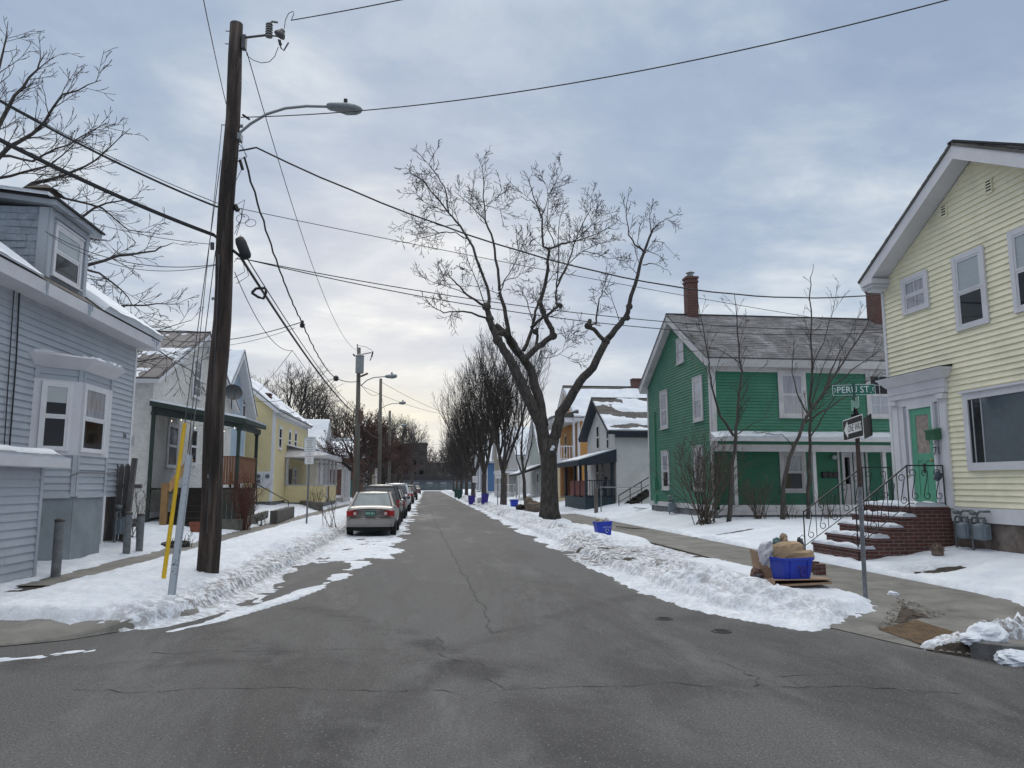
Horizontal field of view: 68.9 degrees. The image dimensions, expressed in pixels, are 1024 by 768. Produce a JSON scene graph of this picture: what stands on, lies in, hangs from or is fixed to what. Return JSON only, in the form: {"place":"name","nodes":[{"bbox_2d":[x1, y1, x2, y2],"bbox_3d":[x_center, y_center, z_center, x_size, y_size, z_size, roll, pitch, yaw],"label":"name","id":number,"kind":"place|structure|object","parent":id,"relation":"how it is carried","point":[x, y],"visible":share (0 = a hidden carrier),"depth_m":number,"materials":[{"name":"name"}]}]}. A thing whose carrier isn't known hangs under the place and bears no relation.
{"place":"outdoors","nodes":[
{"label":"outdoors","id":0,"kind":"place"},
{"bbox_2d":[0,609,198,645],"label":"sidewalk","id":1,"kind":"structure","parent":0,"point":[14,632],"depth_m":8.75,"materials":[{"name":"concrete"}]},
{"bbox_2d":[16,504,349,585],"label":"sidewalk","id":2,"kind":"structure","parent":0,"point":[113,565],"depth_m":15.82,"materials":[{"name":"concrete"}]},
{"bbox_2d":[270,506,294,523],"bbox_3d":[-10.272,5.845,33.533,0.300,0.514,6.332,1,-8,-10],"label":"stone edging","id":3,"kind":"object","parent":2,"relation":"on","point":[280,515],"visible":1,"depth_m":32.03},
{"bbox_2d":[403,443,427,475],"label":"apartment block","id":4,"kind":"structure","parent":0,"point":[422,472],"depth_m":246.72,"materials":[{"name":"brick"}]},
{"bbox_2d":[0,501,986,659],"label":"ground","id":5,"kind":"structure","parent":0,"point":[964,649],"depth_m":11.72,"materials":[{"name":"soil"}]},
{"bbox_2d":[0,184,164,560],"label":"grey house","id":6,"kind":"structure","parent":5,"relation":"on","point":[73,341],"depth_m":15.12,"materials":[{"name":"blue"}]},
{"bbox_2d":[36,380,73,450],"bbox_3d":[-9.093,0.633,14.868,0.040,1.374,0.572,-6,-10,38],"label":"window","id":7,"kind":"structure","parent":6,"relation":"in","point":[56,399],"depth_m":14.86,"materials":[{"name":"white glass"}]},
{"bbox_2d":[50,221,84,291],"bbox_3d":[-9.355,-2.671,15.759,0.085,1.155,1.272,1,-8,-6],"label":"window","id":8,"kind":"structure","parent":6,"relation":"in","point":[66,262],"depth_m":15.71,"materials":[{"name":"white glass"}]},
{"bbox_2d":[79,384,108,453],"bbox_3d":[-8.847,0.760,15.820,0.040,1.394,1.101,1,-8,-6],"label":"window","id":9,"kind":"structure","parent":6,"relation":"in","point":[95,399],"depth_m":15.79,"materials":[{"name":"glass"}]},
{"bbox_2d":[112,503,124,542],"bbox_3d":[-9.666,3.565,18.380,0.371,1.230,0.572,1,-8,-6],"label":"gas meter","id":10,"kind":"object","parent":5,"relation":"on","point":[118,524],"visible":0.7,"depth_m":18.31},
{"bbox_2d":[107,458,141,541],"bbox_3d":[-10.222,2.987,18.488,1.900,2.303,0.215,1,-8,-6],"label":"picket fence","id":11,"kind":"object","parent":5,"relation":"on","point":[128,485],"visible":0.23,"depth_m":18.56,"materials":[{"name":"grey wood"}]},
{"bbox_2d":[130,330,265,525],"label":"white brick house","id":12,"kind":"structure","parent":5,"relation":"on","point":[156,431],"depth_m":27.52,"materials":[{"name":"concrete"}]},
{"bbox_2d":[166,422,180,468],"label":"window","id":13,"kind":"structure","parent":12,"relation":"in","point":[173,428],"depth_m":28.94,"materials":[{"name":"white glass"}]},
{"bbox_2d":[190,426,199,465],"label":"window","id":14,"kind":"structure","parent":12,"relation":"in","point":[194,448],"depth_m":31.67,"materials":[{"name":"white glass"}]},
{"bbox_2d":[191,357,203,400],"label":"window","id":15,"kind":"structure","parent":12,"relation":"in","point":[198,364],"depth_m":31.90,"materials":[{"name":"white glass"}]},
{"bbox_2d":[225,384,242,408],"bbox_3d":[-13.343,0.573,35.667,0.695,1.181,0.719,-1,-8,5],"label":"satellite dish","id":16,"kind":"object","parent":12,"relation":"attached to","point":[234,392],"visible":0.96,"depth_m":35.83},
{"bbox_2d":[227,349,257,487],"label":"light blue house","id":17,"kind":"structure","parent":5,"relation":"on","point":[238,373],"depth_m":43.30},
{"bbox_2d":[223,467,266,529],"bbox_3d":[-9.385,4.072,26.314,1.598,2.256,1.749,0,-8,3],"label":"bush","id":18,"kind":"object","parent":5,"relation":"on","point":[243,504],"visible":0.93,"depth_m":26.32,"materials":[{"name":"red plant"}]},
{"bbox_2d":[222,511,268,530],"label":"planter wall","id":19,"kind":"structure","parent":5,"relation":"on","point":[234,524],"depth_m":25.70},
{"bbox_2d":[196,11,362,573],"bbox_3d":[-4.043,-1.690,13.239,2.561,10.689,0.448,1,-8,-6],"label":"utility pole","id":20,"kind":"object","parent":5,"relation":"on","point":[209,545],"visible":1,"depth_m":13.04,"materials":[{"name":"brown wood"}]},
{"bbox_2d":[0,138,213,235],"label":"telephone cable","id":21,"kind":"object","parent":20,"relation":"attached to","point":[60,169],"visible":1,"depth_m":11.63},
{"bbox_2d":[0,100,234,210],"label":"service cable","id":22,"kind":"object","parent":20,"relation":"attached to","point":[80,144],"visible":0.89,"depth_m":11.72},
{"bbox_2d":[161,160,220,578],"bbox_3d":[-5.259,-0.520,12.343,0.065,7.262,1.271,0,-8,0],"label":"guy wire","id":23,"kind":"object","parent":20,"relation":"attached to","point":[170,526],"visible":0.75,"depth_m":11.72,"materials":[{"name":"yellow metal"}]},
{"bbox_2d":[168,255,214,594],"bbox_3d":[-4.951,0.284,11.697,0.098,5.654,2.410,2,-8,-15],"label":"guy wire","id":24,"kind":"object","parent":20,"relation":"attached to","point":[173,579],"visible":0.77,"depth_m":10.77,"materials":[{"name":"metal"}]},
{"bbox_2d":[187,125,221,452],"bbox_3d":[-4.893,-1.861,11.977,0.011,6.024,2.455,2,-8,-17],"label":"guy strand","id":25,"kind":"object","parent":20,"relation":"attached to","point":[204,294],"visible":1,"depth_m":11.68},
{"bbox_2d":[213,234,357,414],"bbox_3d":[-6.808,-0.295,27.833,0.516,0.831,29.731,1,-8,-7],"label":"telephone cable","id":26,"kind":"object","parent":20,"relation":"attached to","point":[266,297],"visible":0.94,"depth_m":17.42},
{"bbox_2d":[239,147,880,298],"bbox_3d":[2.224,-3.084,16.091,15.327,1.842,0.060,3,-8,-20],"label":"service drop","id":27,"kind":"object","parent":20,"relation":"attached to","point":[530,253],"visible":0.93,"depth_m":15.28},
{"bbox_2d":[239,208,882,328],"bbox_3d":[2.264,-2.258,16.047,15.398,1.070,0.012,3,-8,-21],"label":"telephone cable","id":28,"kind":"object","parent":20,"relation":"attached to","point":[542,269],"visible":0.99,"depth_m":15.38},
{"bbox_2d":[249,260,880,334],"bbox_3d":[2.380,-1.545,16.015,15.310,0.615,0.017,3,-8,-21],"label":"telephone cable","id":29,"kind":"object","parent":20,"relation":"attached to","point":[556,317],"visible":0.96,"depth_m":15.35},
{"bbox_2d":[248,259,882,329],"bbox_3d":[2.368,-1.630,15.999,15.268,0.452,0.017,3,-8,-21],"label":"telephone cable","id":30,"kind":"object","parent":20,"relation":"attached to","point":[536,307],"visible":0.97,"depth_m":15.17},
{"bbox_2d":[241,0,947,117],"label":"power line","id":31,"kind":"object","parent":20,"relation":"attached to","point":[617,74],"visible":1,"depth_m":10.87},
{"bbox_2d":[243,378,341,505],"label":"butter yellow house","id":32,"kind":"structure","parent":5,"relation":"on","point":[281,468],"depth_m":50.00,"materials":[{"name":"wood"}]},
{"bbox_2d":[267,361,347,446],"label":"bare tree","id":33,"kind":"object","parent":5,"relation":"on","point":[291,390],"visible":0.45,"depth_m":75.73,"materials":[{"name":"brown plant"}]},
{"bbox_2d":[291,378,365,440],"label":"bare tree","id":34,"kind":"object","parent":5,"relation":"on","point":[323,406],"visible":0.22,"depth_m":97.42,"materials":[{"name":"brown plant"}]},
{"bbox_2d":[306,419,351,501],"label":"white house","id":35,"kind":"structure","parent":5,"relation":"on","point":[318,428],"depth_m":64.50,"materials":[{"name":"wood"}]},
{"bbox_2d":[330,441,367,497],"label":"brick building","id":36,"kind":"structure","parent":5,"relation":"on","point":[338,490],"depth_m":79.90,"materials":[{"name":"brick"}]},
{"bbox_2d":[352,344,396,498],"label":"utility pole","id":37,"kind":"object","parent":5,"relation":"on","point":[359,366],"visible":0.99,"depth_m":42.26,"materials":[{"name":"brown wood"}]},
{"bbox_2d":[243,156,357,381],"bbox_3d":[-7.024,-1.508,27.979,0.528,1.325,29.713,1,-8,-7],"label":"service cable","id":38,"kind":"object","parent":37,"relation":"attached to","point":[248,171],"visible":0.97,"depth_m":16.86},
{"bbox_2d":[377,378,405,483],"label":"utility pole","id":39,"kind":"object","parent":5,"relation":"on","point":[380,438],"visible":0.91,"depth_m":59.12,"materials":[{"name":"brown wood"}]},
{"bbox_2d":[391,413,433,482],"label":"bare tree","id":40,"kind":"object","parent":5,"relation":"on","point":[404,432],"visible":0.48,"depth_m":170.04,"materials":[{"name":"brown plant"}]},
{"bbox_2d":[397,421,439,484],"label":"bare tree","id":41,"kind":"object","parent":5,"relation":"on","point":[419,462],"visible":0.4,"depth_m":194.81,"materials":[{"name":"brown plant"}]},
{"bbox_2d":[381,476,475,486],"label":"long low building","id":42,"kind":"structure","parent":5,"relation":"on","point":[432,479],"depth_m":222.47,"materials":[{"name":"concrete"}]},
{"bbox_2d":[407,483,475,489],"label":"slat fence","id":43,"kind":"object","parent":5,"relation":"on","point":[437,488],"visible":0.18,"depth_m":201.16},
{"bbox_2d":[437,424,477,493],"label":"street tree","id":44,"kind":"object","parent":5,"relation":"on","point":[461,474],"visible":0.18,"depth_m":114.86,"materials":[{"name":"brown plant"}]},
{"bbox_2d":[483,440,493,493],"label":"blue house","id":45,"kind":"structure","parent":5,"relation":"on","point":[490,480],"depth_m":111.45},
{"bbox_2d":[491,431,507,492],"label":"tan house","id":46,"kind":"structure","parent":5,"relation":"on","point":[494,458],"depth_m":103.66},
{"bbox_2d":[0,489,1023,661],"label":"snow cover","id":47,"kind":"object","parent":5,"relation":"on","point":[252,565],"visible":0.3,"depth_m":13.22,"materials":[{"name":"snow"}]},
{"bbox_2d":[0,444,70,582],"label":"lean to shed","id":48,"kind":"object","parent":47,"relation":"on","point":[22,471],"visible":1,"depth_m":12.19,"materials":[{"name":"grey"}]},
{"bbox_2d":[50,518,64,576],"bbox_3d":[-7.980,2.923,13.110,0.166,1.112,0.166,1,-8,-6],"label":"bollard","id":49,"kind":"object","parent":47,"relation":"on","point":[57,548],"visible":0.89,"depth_m":13.07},
{"bbox_2d":[0,16,209,396],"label":"bare tree","id":50,"kind":"object","parent":47,"relation":"on","point":[6,149],"visible":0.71,"depth_m":24.72,"materials":[{"name":"brown plant"}]},
{"bbox_2d":[122,512,132,553],"bbox_3d":[-8.637,3.415,16.768,0.166,1.082,0.166,1,-8,-6],"label":"bollard","id":51,"kind":"object","parent":47,"relation":"on","point":[127,532],"visible":0.9,"depth_m":16.72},
{"bbox_2d":[135,513,144,550],"bbox_3d":[-8.627,3.520,17.317,0.166,1.032,0.166,1,-8,-6],"label":"bollard","id":52,"kind":"object","parent":47,"relation":"on","point":[140,531],"visible":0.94,"depth_m":17.28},
{"bbox_2d":[304,437,315,523],"bbox_3d":[-7.250,3.470,26.620,0.400,3.160,0.082,0,-8,-4],"label":"parking sign","id":53,"kind":"object","parent":47,"relation":"on","point":[309,444],"visible":1,"depth_m":26.71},
{"bbox_2d":[315,402,395,492],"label":"fruit tree","id":54,"kind":"object","parent":47,"relation":"on","point":[364,449],"visible":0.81,"depth_m":60.59,"materials":[{"name":"brown plant"}]},
{"bbox_2d":[330,417,401,485],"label":"fruit tree","id":55,"kind":"object","parent":47,"relation":"on","point":[385,459],"visible":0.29,"depth_m":71.07,"materials":[{"name":"red plant"}]},
{"bbox_2d":[365,426,418,483],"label":"fruit tree","id":56,"kind":"object","parent":47,"relation":"on","point":[383,472],"visible":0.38,"depth_m":84.14,"materials":[{"name":"red plant"}]},
{"bbox_2d":[374,431,417,483],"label":"fruit tree","id":57,"kind":"object","parent":47,"relation":"on","point":[400,444],"visible":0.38,"depth_m":99.40,"materials":[{"name":"red plant"}]},
{"bbox_2d":[433,388,492,496],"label":"street tree","id":58,"kind":"object","parent":47,"relation":"on","point":[469,463],"visible":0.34,"depth_m":85.56,"materials":[{"name":"brown plant"}]},
{"bbox_2d":[443,394,490,494],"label":"street tree","id":59,"kind":"object","parent":47,"relation":"on","point":[466,472],"visible":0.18,"depth_m":100.12,"materials":[{"name":"brown plant"}]},
{"bbox_2d":[441,340,522,493],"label":"street tree","id":60,"kind":"object","parent":47,"relation":"on","point":[477,430],"visible":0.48,"depth_m":70.65,"materials":[{"name":"brown plant"}]},
{"bbox_2d":[458,310,550,504],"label":"street tree","id":61,"kind":"object","parent":47,"relation":"on","point":[502,386],"visible":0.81,"depth_m":53.98,"materials":[{"name":"brown plant"}]},
{"bbox_2d":[504,388,535,509],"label":"young tree","id":62,"kind":"object","parent":47,"relation":"on","point":[523,470],"visible":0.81,"depth_m":43.16,"materials":[{"name":"brown plant"}]},
{"bbox_2d":[389,139,682,519],"bbox_3d":[1.225,-2.716,33.791,13.862,17.535,5.341,1,-8,-6],"label":"street tree","id":63,"kind":"object","parent":47,"relation":"on","point":[548,448],"visible":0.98,"depth_m":33.82,"materials":[{"name":"brown plant"}]},
{"bbox_2d":[592,521,612,534],"bbox_3d":[2.663,4.240,21.970,0.516,0.423,0.393,2,-8,-14],"label":"recycling bin","id":64,"kind":"object","parent":47,"relation":"on","point":[605,527],"visible":0.94,"depth_m":21.82,"materials":[{"name":"blue plastic"}]},
{"bbox_2d":[650,418,754,525],"bbox_3d":[6.705,3.001,25.945,3.758,3.783,3.643,1,-8,-6],"label":"shrub","id":65,"kind":"object","parent":47,"relation":"on","point":[701,521],"visible":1,"depth_m":25.76,"materials":[{"name":"plant"}]},
{"bbox_2d":[734,471,780,518],"bbox_3d":[8.534,3.838,26.038,1.753,1.824,1.255,1,-8,-6],"label":"shrub","id":66,"kind":"object","parent":47,"relation":"on","point":[755,508],"visible":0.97,"depth_m":25.95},
{"bbox_2d":[766,576,831,585],"bbox_3d":[4.378,3.019,11.392,1.142,0.167,0.750,1,-8,-6],"label":"flattened carton","id":67,"kind":"object","parent":47,"relation":"on","point":[821,580],"visible":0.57,"depth_m":11.09,"materials":[{"name":"cardboard"}]},
{"bbox_2d":[769,557,813,580],"bbox_3d":[4.260,2.810,11.401,0.592,0.335,0.412,3,-8,-20],"label":"recycling bin","id":68,"kind":"object","parent":67,"relation":"on","point":[791,568],"visible":0.97,"depth_m":11.24,"materials":[{"name":"blue plastic"}]},
{"bbox_2d":[758,541,772,567],"bbox_3d":[3.954,2.631,11.552,0.283,0.414,0.254,1,-8,-6],"label":"plastic bag","id":69,"kind":"object","parent":68,"relation":"in","point":[765,551],"visible":0.9,"depth_m":11.47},
{"bbox_2d":[772,541,803,557],"bbox_3d":[4.227,2.592,11.447,0.427,0.363,0.357,3,-8,-20],"label":"paper bag","id":70,"kind":"object","parent":68,"relation":"in","point":[784,549],"visible":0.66,"depth_m":11.31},
{"bbox_2d":[494,427,529,496],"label":"white porch house","id":71,"kind":"structure","parent":5,"relation":"on","point":[513,466],"depth_m":85.83,"materials":[{"name":"wood"}]},
{"bbox_2d":[509,416,550,497],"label":"pale green house","id":72,"kind":"structure","parent":5,"relation":"on","point":[534,468],"depth_m":73.34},
{"bbox_2d":[547,378,646,501],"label":"orange house","id":73,"kind":"structure","parent":5,"relation":"on","point":[570,445],"depth_m":58.79,"materials":[{"name":"paint"}]},
{"bbox_2d":[557,397,648,509],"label":"white house","id":74,"kind":"structure","parent":5,"relation":"on","point":[613,433],"depth_m":43.44,"materials":[{"name":"concrete"}]},
{"bbox_2d":[618,477,648,505],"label":"wooden stairs","id":75,"kind":"structure","parent":5,"relation":"on","point":[641,497],"depth_m":40.32,"materials":[{"name":"grey wood"}]},
{"bbox_2d":[665,281,776,521],"bbox_3d":[7.252,0.605,25.802,3.822,8.447,1.596,1,-8,-6],"label":"young tree","id":76,"kind":"object","parent":5,"relation":"on","point":[730,499],"visible":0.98,"depth_m":25.83,"materials":[{"name":"brown plant"}]},
{"bbox_2d":[638,271,894,517],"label":"green house","id":77,"kind":"structure","parent":5,"relation":"on","point":[674,386],"depth_m":28.91,"materials":[{"name":"paint"}]},
{"bbox_2d":[659,389,668,429],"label":"window","id":78,"kind":"structure","parent":77,"relation":"in","point":[663,395],"depth_m":32.93,"materials":[{"name":"white glass"}]},
{"bbox_2d":[660,450,669,490],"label":"window","id":79,"kind":"structure","parent":77,"relation":"in","point":[664,468],"depth_m":32.64,"materials":[{"name":"white glass"}]},
{"bbox_2d":[691,374,703,422],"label":"window","id":80,"kind":"structure","parent":77,"relation":"in","point":[697,386],"depth_m":28.86,"materials":[{"name":"white glass"}]},
{"bbox_2d":[777,370,808,417],"bbox_3d":[10.486,0.375,27.896,1.156,1.814,0.085,1,-8,-6],"label":"window","id":81,"kind":"structure","parent":77,"relation":"in","point":[790,406],"depth_m":27.91,"materials":[{"name":"white glass"}]},
{"bbox_2d":[779,452,806,492],"bbox_3d":[10.950,3.414,29.064,1.134,1.655,0.085,1,-8,-6],"label":"window","id":82,"kind":"structure","parent":77,"relation":"in","point":[796,482],"depth_m":29.08,"materials":[{"name":"glass"}]},
{"bbox_2d":[841,452,854,504],"bbox_3d":[13.175,3.779,29.285,0.431,2.198,0.054,1,-8,-6],"label":"door","id":83,"kind":"structure","parent":77,"relation":"in","point":[846,457],"depth_m":29.28,"materials":[{"name":"white wood"}]},
{"bbox_2d":[852,452,865,504],"bbox_3d":[13.664,3.785,29.340,0.432,2.200,0.054,1,-8,-6],"label":"door","id":84,"kind":"structure","parent":77,"relation":"in","point":[854,453],"depth_m":29.35,"materials":[{"name":"white wood"}]},
{"bbox_2d":[865,370,888,418],"bbox_3d":[13.945,0.401,28.288,1.143,1.839,0.085,1,-8,-6],"label":"window","id":85,"kind":"structure","parent":77,"relation":"in","point":[877,404],"depth_m":28.28,"materials":[{"name":"white glass"}]},
{"bbox_2d":[748,296,885,519],"bbox_3d":[10.734,0.753,26.048,5.703,8.214,1.926,1,-8,-6],"label":"young tree","id":86,"kind":"object","parent":5,"relation":"on","point":[790,455],"visible":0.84,"depth_m":25.97,"materials":[{"name":"brown plant"}]},
{"bbox_2d":[796,264,873,518],"bbox_3d":[11.335,0.217,26.327,2.451,9.497,1.772,1,-8,-6],"label":"young tree","id":87,"kind":"object","parent":5,"relation":"on","point":[808,501],"visible":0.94,"depth_m":26.41,"materials":[{"name":"brown plant"}]},
{"bbox_2d":[832,383,875,598],"bbox_3d":[5.024,1.627,10.747,0.519,3.307,1.059,-5,-9,34],"label":"street sign","id":88,"kind":"object","parent":5,"relation":"on","point":[854,424],"visible":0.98,"depth_m":10.77,"materials":[{"name":"metal"}]},
{"bbox_2d":[800,139,1023,560],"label":"yellow house","id":89,"kind":"structure","parent":5,"relation":"on","point":[943,274],"depth_m":15.00,"materials":[{"name":"paint"}]},
{"bbox_2d":[900,269,930,315],"bbox_3d":[8.823,-1.993,16.354,0.045,0.829,0.891,1,-8,-6],"label":"window","id":90,"kind":"structure","parent":89,"relation":"in","point":[915,295],"depth_m":16.32,"materials":[{"name":"wood"}]},
{"bbox_2d":[910,407,936,502],"bbox_3d":[8.784,1.549,15.953,0.107,2.084,0.731,1,-8,-6],"label":"door","id":91,"kind":"structure","parent":89,"relation":"in","point":[920,418],"depth_m":16.01,"materials":[{"name":"green paint"}]},
{"bbox_2d":[952,509,972,547],"bbox_3d":[8.804,2.913,14.597,0.270,0.912,0.428,1,-8,-6],"label":"gas meter","id":92,"kind":"object","parent":89,"relation":"attached to","point":[962,530],"visible":0.88,"depth_m":14.49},
{"bbox_2d":[950,245,990,331],"bbox_3d":[9.008,-1.865,14.692,0.045,1.525,0.875,1,-8,-6],"label":"window","id":93,"kind":"structure","parent":89,"relation":"in","point":[968,268],"depth_m":14.67,"materials":[{"name":"clear glass"}]},
{"bbox_2d":[969,510,991,550],"bbox_3d":[8.855,2.853,14.154,0.270,0.912,0.428,1,-8,-6],"label":"gas meter","id":94,"kind":"object","parent":89,"relation":"attached to","point":[981,531],"visible":0.98,"depth_m":14.03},
{"bbox_2d":[958,380,1023,470],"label":"window","id":95,"kind":"structure","parent":89,"relation":"in","point":[993,416],"depth_m":13.98,"materials":[{"name":"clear glass"}]},
{"bbox_2d":[1006,225,1023,313],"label":"window","id":96,"kind":"structure","parent":89,"relation":"in","point":[1015,237],"depth_m":13.51,"materials":[{"name":"white glass"}]},
{"bbox_2d":[970,640,1023,660],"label":"kerb","id":97,"kind":"structure","parent":5,"relation":"on","point":[984,650],"depth_m":7.50,"materials":[{"name":"concrete"}]},
{"bbox_2d":[0,491,1023,767],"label":"road","id":98,"kind":"structure","parent":0,"point":[594,649],"depth_m":6.58,"materials":[{"name":"asphalt"}]},
{"bbox_2d":[346,491,402,534],"bbox_3d":[-5.018,4.604,27.319,2.000,1.646,4.564,1,-8,-6],"label":"parked car","id":99,"kind":"object","parent":98,"relation":"on","point":[373,511],"visible":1,"depth_m":25.24,"materials":[{"name":"silver metal"}]},
{"bbox_2d":[363,484,405,524],"bbox_3d":[-5.869,5.422,33.802,2.100,1.750,4.588,1,-8,-6],"label":"parked car","id":100,"kind":"object","parent":98,"relation":"on","point":[393,489],"visible":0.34,"depth_m":32.04,"materials":[{"name":"grey paint"}]},
{"bbox_2d":[74,510,957,693],"bbox_3d":[-2.616,5.691,29.264,7.461,0.001,47.520,1,-8,-6],"label":"road crack","id":101,"kind":"object","parent":98,"relation":"on","point":[490,630],"visible":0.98,"depth_m":6.77,"materials":[{"name":"grey"}]},
{"bbox_2d":[993,649,1023,666],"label":"snow lump","id":102,"kind":"object","parent":98,"relation":"on","point":[1012,657],"visible":0.82,"depth_m":7.29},
{"bbox_2d":[0,0,1023,461],"label":"sky","id":103,"kind":"structure","parent":0,"point":[779,160],"materials":[{"name":"grey"}]},
{"bbox_2d":[750,549,772,578],"bbox_3d":[4.029,2.883,11.979,0.310,0.440,0.408,0,-8,3],"label":"cardboard box","id":104,"kind":"object","parent":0,"point":[766,570],"visible":0.39,"depth_m":11.86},
{"bbox_2d":[560,514,1023,611],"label":"sidewalk","id":105,"kind":"structure","parent":0,"point":[928,597],"depth_m":12.18,"materials":[{"name":"concrete"}]},
{"bbox_2d":[830,598,1023,654],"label":"sidewalk","id":106,"kind":"structure","parent":0,"point":[870,623],"depth_m":9.50,"materials":[{"name":"concrete"}]},
{"bbox_2d":[879,599,943,628],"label":"mud","id":107,"kind":"structure","parent":106,"relation":"on","point":[904,614],"depth_m":9.75,"materials":[{"name":"brown soil"}]},
{"bbox_2d":[879,620,953,643],"bbox_3d":[4.792,2.905,8.779,0.877,0.020,1.378,1,-8,-6],"label":"tactile mat","id":108,"kind":"object","parent":106,"relation":"on","point":[918,631],"visible":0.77,"depth_m":8.79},
{"bbox_2d":[958,630,982,646],"bbox_3d":[4.737,2.628,7.715,0.218,0.164,0.317,-4,-9,27],"label":"snow lump","id":109,"kind":"object","parent":106,"relation":"on","point":[968,637],"visible":0.81,"depth_m":7.63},
{"bbox_2d":[966,622,1009,642],"bbox_3d":[4.919,2.593,7.731,0.252,0.236,0.401,3,-8,-22],"label":"snow lump","id":110,"kind":"object","parent":106,"relation":"on","point":[989,631],"visible":0.64,"depth_m":7.64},
{"label":"terrain","id":111,"kind":"structure","parent":0,"visible":0},
{"bbox_2d":[331,423,510,475],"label":"woods","id":112,"kind":"object","parent":111,"relation":"on","point":[442,470],"visible":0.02,"depth_m":281.95,"materials":[{"name":"brown plant"}]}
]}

